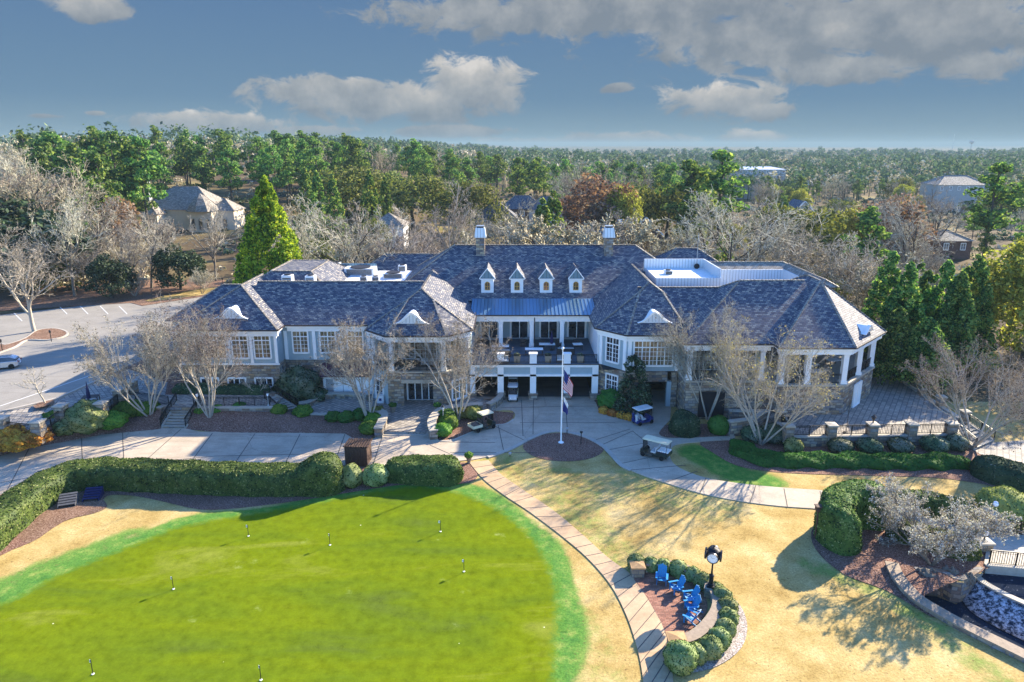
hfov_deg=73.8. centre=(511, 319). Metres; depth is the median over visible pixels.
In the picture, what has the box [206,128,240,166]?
pine tree
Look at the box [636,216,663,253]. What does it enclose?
brick house
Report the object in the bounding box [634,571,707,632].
brick patio
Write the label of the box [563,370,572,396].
national flag
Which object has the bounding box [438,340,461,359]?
window
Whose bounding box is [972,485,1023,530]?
clipped shrub
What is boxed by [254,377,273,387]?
window
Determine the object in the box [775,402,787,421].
stone pillar
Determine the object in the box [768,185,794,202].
broadleaf tree
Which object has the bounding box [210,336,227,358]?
window
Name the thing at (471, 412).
ball shrub
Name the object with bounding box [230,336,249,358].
window
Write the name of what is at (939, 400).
stone pillar
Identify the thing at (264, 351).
window
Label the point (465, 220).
leafless tree
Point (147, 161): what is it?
pine tree
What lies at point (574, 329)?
door
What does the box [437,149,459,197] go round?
pine tree
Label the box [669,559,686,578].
box ball
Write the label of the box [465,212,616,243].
leafless tree
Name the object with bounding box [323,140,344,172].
pine tree
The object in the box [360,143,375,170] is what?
pine tree
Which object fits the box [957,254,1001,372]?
cypress
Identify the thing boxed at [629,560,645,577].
wall pillar
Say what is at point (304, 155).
pine tree
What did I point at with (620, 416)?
heather clump
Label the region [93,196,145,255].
broadleaf tree
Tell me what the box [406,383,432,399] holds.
door
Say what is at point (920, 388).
stone pillar
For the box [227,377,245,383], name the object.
window
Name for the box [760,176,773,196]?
pine tree
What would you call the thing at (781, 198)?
pine tree
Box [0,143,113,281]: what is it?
leafless tree
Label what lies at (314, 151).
pine tree
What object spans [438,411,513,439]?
mulch bed
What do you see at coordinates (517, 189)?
pine tree
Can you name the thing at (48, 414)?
bank shrub
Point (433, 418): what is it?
garden wall
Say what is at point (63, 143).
pine tree
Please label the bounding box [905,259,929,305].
conifer tree
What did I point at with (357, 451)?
wooden kiosk
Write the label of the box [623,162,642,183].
pine tree
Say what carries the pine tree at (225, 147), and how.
on the ground at (812, 613)
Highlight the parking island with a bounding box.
[0,328,65,350]
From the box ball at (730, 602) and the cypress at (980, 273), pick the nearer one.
the box ball at (730, 602)
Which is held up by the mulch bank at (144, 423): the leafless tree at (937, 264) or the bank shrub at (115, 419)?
the bank shrub at (115, 419)
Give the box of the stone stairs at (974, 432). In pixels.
[957,414,995,449]
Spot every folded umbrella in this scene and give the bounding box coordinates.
[86,383,90,398]
[549,331,553,350]
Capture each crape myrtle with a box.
[69,306,222,416]
[127,288,259,417]
[307,312,416,415]
[383,310,512,419]
[641,297,755,419]
[699,315,841,444]
[897,332,1023,451]
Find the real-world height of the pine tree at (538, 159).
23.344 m
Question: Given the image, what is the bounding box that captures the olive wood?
[606,149,1023,201]
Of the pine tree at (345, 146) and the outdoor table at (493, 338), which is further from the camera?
the pine tree at (345, 146)
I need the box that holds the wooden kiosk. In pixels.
[343,438,372,465]
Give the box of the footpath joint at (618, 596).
[474,465,669,681]
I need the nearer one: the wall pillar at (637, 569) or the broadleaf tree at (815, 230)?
the wall pillar at (637, 569)
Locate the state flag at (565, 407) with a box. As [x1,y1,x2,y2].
[563,397,567,414]
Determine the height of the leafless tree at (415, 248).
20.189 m
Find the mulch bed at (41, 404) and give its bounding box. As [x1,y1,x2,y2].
[33,400,54,407]
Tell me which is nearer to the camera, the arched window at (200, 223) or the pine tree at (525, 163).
the arched window at (200, 223)
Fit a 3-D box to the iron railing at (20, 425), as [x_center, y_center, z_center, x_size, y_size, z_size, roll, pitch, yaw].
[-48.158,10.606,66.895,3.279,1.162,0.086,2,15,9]
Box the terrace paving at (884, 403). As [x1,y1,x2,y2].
[767,372,965,433]
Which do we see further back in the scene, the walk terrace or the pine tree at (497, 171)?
the pine tree at (497, 171)
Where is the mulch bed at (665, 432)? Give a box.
[659,424,727,437]
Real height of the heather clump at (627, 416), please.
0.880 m
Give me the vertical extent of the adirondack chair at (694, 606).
1.146 m
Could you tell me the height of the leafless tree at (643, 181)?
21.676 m
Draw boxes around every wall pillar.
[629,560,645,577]
[665,631,686,643]
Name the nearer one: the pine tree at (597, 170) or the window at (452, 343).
the window at (452, 343)
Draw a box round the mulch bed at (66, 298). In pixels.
[0,280,224,310]
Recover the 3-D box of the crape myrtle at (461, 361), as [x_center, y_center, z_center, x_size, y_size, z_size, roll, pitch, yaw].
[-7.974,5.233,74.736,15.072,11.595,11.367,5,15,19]
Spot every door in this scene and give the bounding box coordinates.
[323,377,372,393]
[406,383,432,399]
[479,322,498,337]
[510,322,528,337]
[539,322,558,337]
[567,322,586,337]
[694,351,719,369]
[697,391,724,416]
[734,351,756,369]
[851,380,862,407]
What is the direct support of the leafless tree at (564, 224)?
on the ground at (812, 613)
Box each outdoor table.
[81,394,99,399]
[481,337,496,344]
[525,348,542,355]
[539,343,554,350]
[825,358,840,366]
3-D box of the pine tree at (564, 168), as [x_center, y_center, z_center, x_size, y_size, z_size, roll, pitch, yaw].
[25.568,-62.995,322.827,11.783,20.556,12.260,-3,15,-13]
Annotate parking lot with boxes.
[0,297,200,410]
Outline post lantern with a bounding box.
[814,504,822,537]
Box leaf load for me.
[471,421,478,426]
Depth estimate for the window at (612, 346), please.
79.09 m
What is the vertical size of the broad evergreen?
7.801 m
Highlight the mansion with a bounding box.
[136,182,245,232]
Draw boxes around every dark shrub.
[271,382,279,391]
[276,364,321,403]
[311,387,327,401]
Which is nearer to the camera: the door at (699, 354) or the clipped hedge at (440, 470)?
the clipped hedge at (440, 470)
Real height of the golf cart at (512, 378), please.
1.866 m
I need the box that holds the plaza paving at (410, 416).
[296,387,499,433]
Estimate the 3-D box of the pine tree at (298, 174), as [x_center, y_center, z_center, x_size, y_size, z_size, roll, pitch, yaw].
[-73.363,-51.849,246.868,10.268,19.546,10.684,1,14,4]
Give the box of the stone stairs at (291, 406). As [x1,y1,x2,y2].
[263,386,297,412]
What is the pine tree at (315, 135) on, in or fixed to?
on the ground at (812, 613)
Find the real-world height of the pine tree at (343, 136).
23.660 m
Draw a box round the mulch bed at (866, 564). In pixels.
[811,526,989,616]
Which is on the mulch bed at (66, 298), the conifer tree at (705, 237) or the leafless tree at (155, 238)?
the leafless tree at (155, 238)
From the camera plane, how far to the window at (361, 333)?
81.84 m
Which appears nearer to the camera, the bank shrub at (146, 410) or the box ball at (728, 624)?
the box ball at (728, 624)
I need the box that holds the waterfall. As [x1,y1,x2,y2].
[962,579,1023,640]
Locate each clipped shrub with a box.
[342,462,362,488]
[361,462,389,486]
[596,388,625,408]
[707,414,728,435]
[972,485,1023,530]
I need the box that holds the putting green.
[0,485,567,681]
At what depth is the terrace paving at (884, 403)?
74.40 m
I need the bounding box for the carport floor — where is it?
[475,376,589,396]
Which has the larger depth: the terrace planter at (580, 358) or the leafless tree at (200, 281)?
the leafless tree at (200, 281)
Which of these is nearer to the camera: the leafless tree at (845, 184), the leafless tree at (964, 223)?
the leafless tree at (964, 223)
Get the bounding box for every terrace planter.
[513,352,520,362]
[545,352,551,362]
[577,353,583,362]
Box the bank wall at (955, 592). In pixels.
[914,565,983,603]
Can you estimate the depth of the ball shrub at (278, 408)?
74.96 m
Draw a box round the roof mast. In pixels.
[694,233,698,268]
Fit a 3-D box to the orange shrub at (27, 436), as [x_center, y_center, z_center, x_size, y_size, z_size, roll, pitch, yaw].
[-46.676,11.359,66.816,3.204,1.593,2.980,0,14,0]
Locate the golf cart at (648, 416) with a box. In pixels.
[631,404,653,425]
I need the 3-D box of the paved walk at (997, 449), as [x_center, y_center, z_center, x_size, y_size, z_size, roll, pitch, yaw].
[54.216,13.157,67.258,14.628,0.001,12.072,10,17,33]
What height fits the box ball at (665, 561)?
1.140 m
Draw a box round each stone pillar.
[0,415,10,429]
[27,418,47,443]
[51,403,68,421]
[92,400,108,410]
[110,387,126,404]
[126,379,138,394]
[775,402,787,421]
[782,416,795,441]
[824,422,838,441]
[865,414,880,438]
[904,421,919,441]
[917,383,927,394]
[935,394,947,406]
[944,420,959,434]
[959,409,972,421]
[974,531,995,551]
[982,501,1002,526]
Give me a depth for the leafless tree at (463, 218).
126.86 m
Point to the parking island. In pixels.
(44, 334)
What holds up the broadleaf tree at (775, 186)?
on the ground at (812, 613)
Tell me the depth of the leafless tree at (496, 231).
133.69 m
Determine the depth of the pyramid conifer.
101.70 m
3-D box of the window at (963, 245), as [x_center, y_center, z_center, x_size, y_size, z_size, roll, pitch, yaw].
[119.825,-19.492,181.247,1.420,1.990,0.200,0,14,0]
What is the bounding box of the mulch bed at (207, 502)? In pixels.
[0,462,477,555]
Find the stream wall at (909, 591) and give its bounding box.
[885,561,1023,662]
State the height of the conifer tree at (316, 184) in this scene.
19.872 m
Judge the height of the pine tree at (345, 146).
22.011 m
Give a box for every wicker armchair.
[520,339,525,346]
[556,339,561,346]
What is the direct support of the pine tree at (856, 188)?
on the ground at (812, 613)
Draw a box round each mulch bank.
[0,409,160,454]
[186,410,374,439]
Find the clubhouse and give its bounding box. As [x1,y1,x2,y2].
[165,225,886,418]
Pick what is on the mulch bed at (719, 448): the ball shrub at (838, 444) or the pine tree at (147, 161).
the ball shrub at (838, 444)
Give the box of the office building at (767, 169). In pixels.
[725,166,786,198]
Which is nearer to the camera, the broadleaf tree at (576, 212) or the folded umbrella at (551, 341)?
the folded umbrella at (551, 341)
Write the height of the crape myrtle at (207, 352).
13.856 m
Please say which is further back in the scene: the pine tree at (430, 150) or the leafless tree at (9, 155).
the pine tree at (430, 150)
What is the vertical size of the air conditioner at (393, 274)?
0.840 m
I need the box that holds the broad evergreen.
[612,354,652,418]
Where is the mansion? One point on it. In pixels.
(178, 204)
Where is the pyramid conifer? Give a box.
[231,175,303,283]
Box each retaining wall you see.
[133,399,163,420]
[198,406,272,411]
[774,419,947,446]
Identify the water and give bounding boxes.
[925,595,1023,648]
[981,572,1023,599]
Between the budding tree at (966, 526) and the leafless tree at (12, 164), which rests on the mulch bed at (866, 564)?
the budding tree at (966, 526)
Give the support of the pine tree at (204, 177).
on the ground at (812, 613)
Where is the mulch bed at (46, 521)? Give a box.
[19,493,106,542]
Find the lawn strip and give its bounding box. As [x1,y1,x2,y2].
[145,287,216,300]
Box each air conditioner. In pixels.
[281,273,293,280]
[305,274,316,280]
[344,265,376,274]
[360,275,367,280]
[372,275,379,280]
[382,271,403,277]
[398,264,406,271]
[663,269,672,274]
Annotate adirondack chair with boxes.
[655,563,668,584]
[668,575,685,594]
[682,608,700,626]
[683,585,701,602]
[683,594,702,612]
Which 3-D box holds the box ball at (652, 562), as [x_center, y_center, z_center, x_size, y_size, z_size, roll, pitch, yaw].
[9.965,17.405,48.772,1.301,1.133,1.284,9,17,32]
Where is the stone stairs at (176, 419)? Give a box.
[159,392,202,427]
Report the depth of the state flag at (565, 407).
68.72 m
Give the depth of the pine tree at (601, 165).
288.94 m
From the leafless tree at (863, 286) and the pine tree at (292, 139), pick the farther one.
the pine tree at (292, 139)
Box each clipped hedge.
[0,451,345,551]
[171,382,270,394]
[385,454,464,486]
[668,408,700,437]
[813,479,888,555]
[884,516,982,560]
[895,488,977,525]
[969,454,1023,492]
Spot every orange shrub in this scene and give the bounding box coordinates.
[0,425,25,435]
[0,433,9,452]
[1,429,39,452]
[19,427,53,446]
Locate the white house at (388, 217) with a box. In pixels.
[370,212,408,249]
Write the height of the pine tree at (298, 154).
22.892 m
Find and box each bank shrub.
[42,410,53,418]
[52,421,72,436]
[60,399,109,434]
[99,410,129,429]
[110,399,141,417]
[135,400,160,416]
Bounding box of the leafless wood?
[0,135,1023,199]
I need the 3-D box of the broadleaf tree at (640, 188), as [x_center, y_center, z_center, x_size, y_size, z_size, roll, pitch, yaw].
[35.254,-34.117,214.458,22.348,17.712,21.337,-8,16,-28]
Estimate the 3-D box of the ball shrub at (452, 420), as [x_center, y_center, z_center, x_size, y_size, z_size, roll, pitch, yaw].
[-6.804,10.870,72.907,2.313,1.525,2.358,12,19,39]
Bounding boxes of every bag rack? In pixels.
[57,492,78,508]
[82,486,103,501]
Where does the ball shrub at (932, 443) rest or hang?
on the mulch bed at (719, 448)
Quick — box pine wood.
[0,121,1023,200]
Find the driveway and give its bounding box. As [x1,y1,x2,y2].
[0,390,982,535]
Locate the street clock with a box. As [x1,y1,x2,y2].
[704,545,722,597]
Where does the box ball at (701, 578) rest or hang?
on the ground at (812, 613)
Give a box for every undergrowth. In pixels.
[7,165,1023,320]
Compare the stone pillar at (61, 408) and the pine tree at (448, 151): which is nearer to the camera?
the stone pillar at (61, 408)
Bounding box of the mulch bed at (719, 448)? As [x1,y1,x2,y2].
[700,439,995,486]
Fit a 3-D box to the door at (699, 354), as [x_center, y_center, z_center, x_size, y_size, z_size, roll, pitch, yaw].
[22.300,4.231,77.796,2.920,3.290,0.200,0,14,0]
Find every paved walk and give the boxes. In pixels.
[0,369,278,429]
[974,440,1023,462]
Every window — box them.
[186,336,203,358]
[191,218,195,228]
[198,218,203,229]
[200,377,219,382]
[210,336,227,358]
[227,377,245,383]
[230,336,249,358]
[252,336,271,358]
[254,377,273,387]
[291,331,309,353]
[319,331,336,353]
[347,331,364,352]
[375,378,384,400]
[386,343,399,359]
[403,343,437,359]
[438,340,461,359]
[451,377,466,400]
[605,337,620,364]
[605,372,618,390]
[632,342,673,366]
[943,243,949,249]
[960,243,966,249]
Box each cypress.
[854,250,911,359]
[863,306,929,384]
[878,261,926,376]
[885,317,956,391]
[909,270,936,314]
[915,259,963,352]
[934,270,980,371]
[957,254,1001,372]
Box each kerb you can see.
[0,328,68,352]
[0,368,124,412]
[440,419,631,470]
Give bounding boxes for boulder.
[917,567,935,576]
[942,564,949,570]
[949,566,958,574]
[966,572,976,585]
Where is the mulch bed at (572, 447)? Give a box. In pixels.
[523,433,603,460]
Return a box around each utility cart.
[467,409,495,432]
[640,435,671,460]
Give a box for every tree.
[0,132,67,219]
[0,143,25,192]
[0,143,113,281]
[0,147,36,194]
[0,151,30,197]
[0,152,87,220]
[0,192,102,289]
[0,222,79,331]
[0,223,77,299]
[3,129,32,166]
[9,366,47,402]
[12,141,61,212]
[21,131,45,176]
[23,193,116,295]
[24,133,63,179]
[27,131,64,175]
[30,260,83,293]
[35,140,106,187]
[50,143,100,218]
[50,158,109,229]
[61,243,112,289]
[63,177,144,282]
[74,135,112,180]
[76,150,124,221]
[77,217,115,255]
[81,146,118,211]
[81,253,138,298]
[86,125,116,166]
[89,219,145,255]
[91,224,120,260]
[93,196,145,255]
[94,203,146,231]
[95,130,125,204]
[99,228,168,277]
[101,136,158,212]
[103,216,155,287]
[105,210,187,264]
[117,135,168,229]
[121,271,150,295]
[124,202,188,287]
[145,125,169,181]
[148,142,175,190]
[150,242,207,289]
[168,142,194,185]
[171,136,188,185]
[179,129,195,184]
[182,201,245,280]
[187,144,219,189]
[187,148,211,181]
[187,266,217,293]
[191,135,213,182]
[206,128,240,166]
[212,134,234,188]
[213,140,246,199]
[213,149,246,200]
[238,137,271,173]
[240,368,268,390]
[248,149,277,182]
[251,141,277,180]
[256,192,420,262]
[258,145,291,196]
[267,130,283,172]
[271,200,324,259]
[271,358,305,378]
[275,133,299,187]
[275,151,298,205]
[276,138,296,197]
[277,141,298,191]
[288,163,390,222]
[292,143,331,173]
[292,167,319,235]
[293,138,308,196]
[293,149,314,188]
[295,130,311,148]
[297,149,322,168]
[298,151,322,186]
[299,235,337,260]
[301,147,332,212]
[305,132,330,157]
[306,170,334,241]
[308,136,329,167]
[321,173,349,245]
[321,198,403,262]
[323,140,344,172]
[329,142,348,171]
[332,135,371,180]
[340,132,349,156]
[342,139,349,188]
[347,168,406,211]
[350,217,392,254]
[352,138,370,174]
[356,202,449,262]
[357,169,379,222]
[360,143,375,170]
[361,140,398,175]
[370,172,457,229]
[371,145,390,172]
[373,148,399,172]
[377,176,393,217]
[389,142,402,176]
[392,203,408,220]
[397,146,410,173]
[400,138,422,175]
[405,222,424,243]
[406,149,425,179]
[411,149,434,205]
[413,175,480,253]
[419,145,441,187]
[428,154,442,176]
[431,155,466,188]
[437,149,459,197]
[440,153,466,198]
[442,157,465,194]
[442,206,504,247]
[448,227,487,247]
[449,178,513,229]
[455,159,479,187]
[455,208,474,232]
[458,222,531,243]
[460,157,474,179]
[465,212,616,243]
[469,151,491,185]
[472,193,540,243]
[476,155,500,190]
[481,154,507,199]
[495,212,691,255]
[502,220,592,243]
[504,157,530,194]
[511,158,531,188]
[511,165,528,186]
[520,160,551,199]
[526,157,549,199]
[528,198,552,242]
[542,190,566,242]
[546,164,564,197]
[548,166,582,199]
[551,166,587,197]
[553,172,638,231]
[556,159,577,175]
[558,165,575,204]
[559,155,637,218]
[566,165,579,184]
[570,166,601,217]
[578,167,588,178]
[578,208,661,254]
[584,223,718,256]
[587,161,600,176]
[589,162,610,195]
[597,185,643,225]
[600,172,617,192]
[604,182,659,219]
[606,160,625,182]
[620,169,656,189]
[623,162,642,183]
[625,173,644,189]
[631,181,706,239]
[635,166,648,193]
[649,162,666,187]
[649,200,728,256]
[654,159,728,246]
[655,164,676,220]
[658,172,681,184]
[658,235,683,250]
[662,162,682,189]
[662,179,854,260]
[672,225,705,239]
[678,171,689,193]
[693,219,708,248]
[695,149,749,250]
[700,213,727,236]
[713,220,733,260]
[724,224,746,247]
[730,200,805,260]
[742,201,848,270]
[742,215,923,306]
[750,176,770,206]
[750,178,783,205]
[755,184,784,202]
[758,230,944,317]
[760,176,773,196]
[763,232,798,262]
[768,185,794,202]
[772,187,788,205]
[783,198,788,210]
[787,188,814,204]
[791,175,809,191]
[801,266,851,300]
[810,181,823,204]
[816,207,866,259]
[817,175,843,203]
[823,198,862,210]
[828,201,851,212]
[833,175,858,199]
[838,206,892,302]
[851,179,864,200]
[854,192,940,260]
[860,184,961,262]
[864,232,943,269]
[864,472,1023,565]
[875,179,885,199]
[881,176,917,198]
[885,175,906,194]
[890,184,916,202]
[897,177,976,265]
[898,237,958,286]
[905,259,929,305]
[907,195,928,215]
[955,205,967,230]
[958,161,1023,258]
[959,236,1023,364]
[964,214,983,238]
[975,190,1023,220]
[975,227,996,256]
[994,275,1023,340]
[1001,213,1021,238]
[1013,223,1023,247]
[1015,209,1023,234]
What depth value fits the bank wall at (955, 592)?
48.27 m
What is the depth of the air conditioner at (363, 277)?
94.53 m
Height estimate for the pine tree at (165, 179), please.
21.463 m
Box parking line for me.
[1,306,126,405]
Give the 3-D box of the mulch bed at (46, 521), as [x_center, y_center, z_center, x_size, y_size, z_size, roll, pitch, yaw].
[-37.520,15.973,56.331,5.342,0.001,7.169,8,16,28]
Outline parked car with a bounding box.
[0,354,21,368]
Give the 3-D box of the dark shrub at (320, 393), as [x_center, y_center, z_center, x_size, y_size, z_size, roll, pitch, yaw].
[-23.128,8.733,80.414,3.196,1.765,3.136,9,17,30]
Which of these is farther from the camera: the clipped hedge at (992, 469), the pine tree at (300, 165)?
the pine tree at (300, 165)
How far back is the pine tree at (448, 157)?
281.69 m
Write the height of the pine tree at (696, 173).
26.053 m
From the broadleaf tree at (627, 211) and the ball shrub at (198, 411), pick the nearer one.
the ball shrub at (198, 411)
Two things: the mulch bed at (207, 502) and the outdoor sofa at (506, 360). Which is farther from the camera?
the outdoor sofa at (506, 360)
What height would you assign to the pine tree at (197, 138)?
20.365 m
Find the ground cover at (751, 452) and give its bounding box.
[728,438,970,470]
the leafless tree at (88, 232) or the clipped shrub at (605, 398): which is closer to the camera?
the clipped shrub at (605, 398)
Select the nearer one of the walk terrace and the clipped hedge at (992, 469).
the clipped hedge at (992, 469)
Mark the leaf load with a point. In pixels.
(475, 423)
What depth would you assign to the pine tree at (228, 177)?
223.82 m
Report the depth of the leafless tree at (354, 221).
118.63 m
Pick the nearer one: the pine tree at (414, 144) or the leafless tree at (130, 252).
the leafless tree at (130, 252)
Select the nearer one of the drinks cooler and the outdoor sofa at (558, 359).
the drinks cooler
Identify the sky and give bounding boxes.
[0,0,1023,146]
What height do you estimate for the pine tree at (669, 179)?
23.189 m
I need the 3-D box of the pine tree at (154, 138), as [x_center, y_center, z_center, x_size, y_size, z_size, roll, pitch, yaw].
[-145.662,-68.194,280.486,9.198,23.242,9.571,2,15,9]
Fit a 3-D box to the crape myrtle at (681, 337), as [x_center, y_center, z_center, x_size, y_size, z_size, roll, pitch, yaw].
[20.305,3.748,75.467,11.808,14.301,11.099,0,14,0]
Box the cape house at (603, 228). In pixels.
[594,219,622,238]
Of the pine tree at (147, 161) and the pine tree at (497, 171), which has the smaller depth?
the pine tree at (147, 161)
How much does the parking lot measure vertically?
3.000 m
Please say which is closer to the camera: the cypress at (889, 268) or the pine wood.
the cypress at (889, 268)
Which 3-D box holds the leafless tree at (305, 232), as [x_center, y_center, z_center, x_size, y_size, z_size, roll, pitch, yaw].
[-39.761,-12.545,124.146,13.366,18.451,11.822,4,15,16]
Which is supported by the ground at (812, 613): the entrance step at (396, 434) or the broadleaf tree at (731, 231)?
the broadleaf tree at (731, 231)
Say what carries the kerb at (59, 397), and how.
on the parking lot
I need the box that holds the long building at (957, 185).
[919,175,989,211]
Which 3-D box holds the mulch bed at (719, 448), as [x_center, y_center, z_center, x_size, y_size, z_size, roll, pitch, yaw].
[39.264,13.522,65.891,40.874,0.001,11.202,3,15,12]
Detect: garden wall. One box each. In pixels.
[299,392,368,405]
[310,412,326,415]
[373,409,387,437]
[427,401,482,439]
[486,391,504,408]
[727,410,767,435]
[728,409,769,419]
[892,374,966,424]
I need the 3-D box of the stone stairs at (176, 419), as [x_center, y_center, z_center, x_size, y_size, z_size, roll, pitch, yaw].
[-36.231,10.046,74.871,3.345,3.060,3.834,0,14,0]
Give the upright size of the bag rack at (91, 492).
0.793 m
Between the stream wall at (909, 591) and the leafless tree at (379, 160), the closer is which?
the stream wall at (909, 591)
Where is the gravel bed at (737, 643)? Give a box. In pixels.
[691,602,746,672]
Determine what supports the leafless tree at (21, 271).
on the parking island
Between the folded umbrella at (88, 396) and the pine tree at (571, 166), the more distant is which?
the pine tree at (571, 166)
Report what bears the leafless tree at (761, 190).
on the ground at (812, 613)
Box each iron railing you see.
[6,422,29,430]
[45,411,59,427]
[108,394,118,408]
[135,392,168,403]
[192,397,269,405]
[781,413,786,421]
[794,425,826,435]
[838,425,868,434]
[878,424,907,433]
[918,423,947,433]
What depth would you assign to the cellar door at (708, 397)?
75.15 m
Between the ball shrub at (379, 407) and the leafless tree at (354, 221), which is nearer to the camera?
the ball shrub at (379, 407)
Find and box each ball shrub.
[194,405,203,413]
[212,404,222,412]
[231,401,245,405]
[269,403,287,414]
[291,404,313,417]
[324,410,339,421]
[337,410,354,422]
[353,407,368,421]
[358,420,375,434]
[363,412,380,421]
[372,405,384,412]
[435,422,452,436]
[437,414,458,429]
[438,408,456,416]
[455,407,466,418]
[465,404,482,419]
[740,425,763,443]
[761,422,782,443]
[783,436,804,451]
[827,437,854,453]
[855,437,883,453]
[886,436,915,452]
[918,434,950,452]
[945,433,969,451]
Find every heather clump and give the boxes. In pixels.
[598,406,608,414]
[606,408,616,416]
[615,410,625,418]
[623,412,631,420]
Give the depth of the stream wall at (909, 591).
43.36 m
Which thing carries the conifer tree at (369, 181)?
on the ground at (812, 613)
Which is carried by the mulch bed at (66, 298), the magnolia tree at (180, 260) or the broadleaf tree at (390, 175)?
the magnolia tree at (180, 260)
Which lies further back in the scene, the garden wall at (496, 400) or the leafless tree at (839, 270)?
the leafless tree at (839, 270)
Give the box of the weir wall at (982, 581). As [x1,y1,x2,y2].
[977,576,1023,604]
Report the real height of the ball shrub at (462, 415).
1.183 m
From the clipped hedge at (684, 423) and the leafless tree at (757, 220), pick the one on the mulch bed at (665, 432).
the clipped hedge at (684, 423)
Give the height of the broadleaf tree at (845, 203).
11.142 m
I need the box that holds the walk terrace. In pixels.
[163,388,284,415]
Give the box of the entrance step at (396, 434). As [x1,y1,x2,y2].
[383,432,428,435]
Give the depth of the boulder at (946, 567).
48.90 m
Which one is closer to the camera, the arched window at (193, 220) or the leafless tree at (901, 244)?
the leafless tree at (901, 244)
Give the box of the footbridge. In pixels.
[983,521,1023,576]
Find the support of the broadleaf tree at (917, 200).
on the ground at (812, 613)
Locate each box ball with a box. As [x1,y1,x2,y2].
[627,552,644,568]
[645,556,657,572]
[657,557,670,572]
[662,639,699,676]
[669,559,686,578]
[684,565,700,581]
[690,641,707,665]
[693,571,708,590]
[698,633,723,660]
[707,626,732,650]
[713,581,722,586]
[713,586,733,597]
[714,617,736,637]
[717,596,738,612]
[718,606,739,626]
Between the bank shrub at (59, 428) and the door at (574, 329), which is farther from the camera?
the door at (574, 329)
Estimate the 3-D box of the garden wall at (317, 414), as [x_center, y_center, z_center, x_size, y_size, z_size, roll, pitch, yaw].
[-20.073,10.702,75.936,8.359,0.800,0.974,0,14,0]
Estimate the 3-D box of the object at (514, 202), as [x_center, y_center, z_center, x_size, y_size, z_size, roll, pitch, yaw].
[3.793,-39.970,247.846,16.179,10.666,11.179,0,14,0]
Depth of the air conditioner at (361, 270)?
98.52 m
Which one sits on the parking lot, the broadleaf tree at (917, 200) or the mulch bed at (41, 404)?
the mulch bed at (41, 404)
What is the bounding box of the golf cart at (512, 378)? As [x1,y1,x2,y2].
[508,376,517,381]
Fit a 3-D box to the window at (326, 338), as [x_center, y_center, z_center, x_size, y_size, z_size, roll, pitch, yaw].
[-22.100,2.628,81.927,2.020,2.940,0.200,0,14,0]
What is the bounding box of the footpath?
[470,460,672,681]
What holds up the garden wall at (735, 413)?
on the ground at (812, 613)
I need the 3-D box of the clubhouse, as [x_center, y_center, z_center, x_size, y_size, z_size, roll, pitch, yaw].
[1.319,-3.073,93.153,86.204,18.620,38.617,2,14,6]
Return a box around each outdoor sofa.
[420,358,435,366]
[492,350,510,356]
[493,355,509,363]
[556,348,574,353]
[556,355,571,362]
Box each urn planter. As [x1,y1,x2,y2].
[388,402,396,411]
[433,402,441,408]
[464,451,473,462]
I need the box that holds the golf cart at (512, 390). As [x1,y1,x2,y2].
[508,382,517,401]
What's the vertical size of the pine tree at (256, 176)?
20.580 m
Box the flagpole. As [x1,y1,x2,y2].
[558,347,563,443]
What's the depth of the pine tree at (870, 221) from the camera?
126.33 m
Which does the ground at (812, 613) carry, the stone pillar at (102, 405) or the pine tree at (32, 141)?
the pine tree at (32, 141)
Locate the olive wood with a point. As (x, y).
(883, 175)
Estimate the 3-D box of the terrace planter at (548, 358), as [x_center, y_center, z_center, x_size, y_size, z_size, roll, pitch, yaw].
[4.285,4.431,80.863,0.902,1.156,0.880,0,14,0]
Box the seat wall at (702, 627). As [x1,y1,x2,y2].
[646,560,721,641]
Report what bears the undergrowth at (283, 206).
on the ground at (812, 613)
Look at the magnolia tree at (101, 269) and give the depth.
119.50 m
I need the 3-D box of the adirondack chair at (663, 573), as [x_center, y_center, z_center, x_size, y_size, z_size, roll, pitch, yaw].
[10.419,17.641,47.390,0.860,1.146,1.086,4,15,15]
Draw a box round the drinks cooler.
[376,393,383,402]
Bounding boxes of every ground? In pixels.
[0,145,1023,681]
[128,349,183,394]
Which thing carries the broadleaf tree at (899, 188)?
on the ground at (812, 613)
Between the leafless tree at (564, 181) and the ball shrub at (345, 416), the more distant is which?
the leafless tree at (564, 181)
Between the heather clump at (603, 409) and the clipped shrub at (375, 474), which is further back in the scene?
the heather clump at (603, 409)
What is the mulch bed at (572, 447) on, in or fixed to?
on the ground at (812, 613)

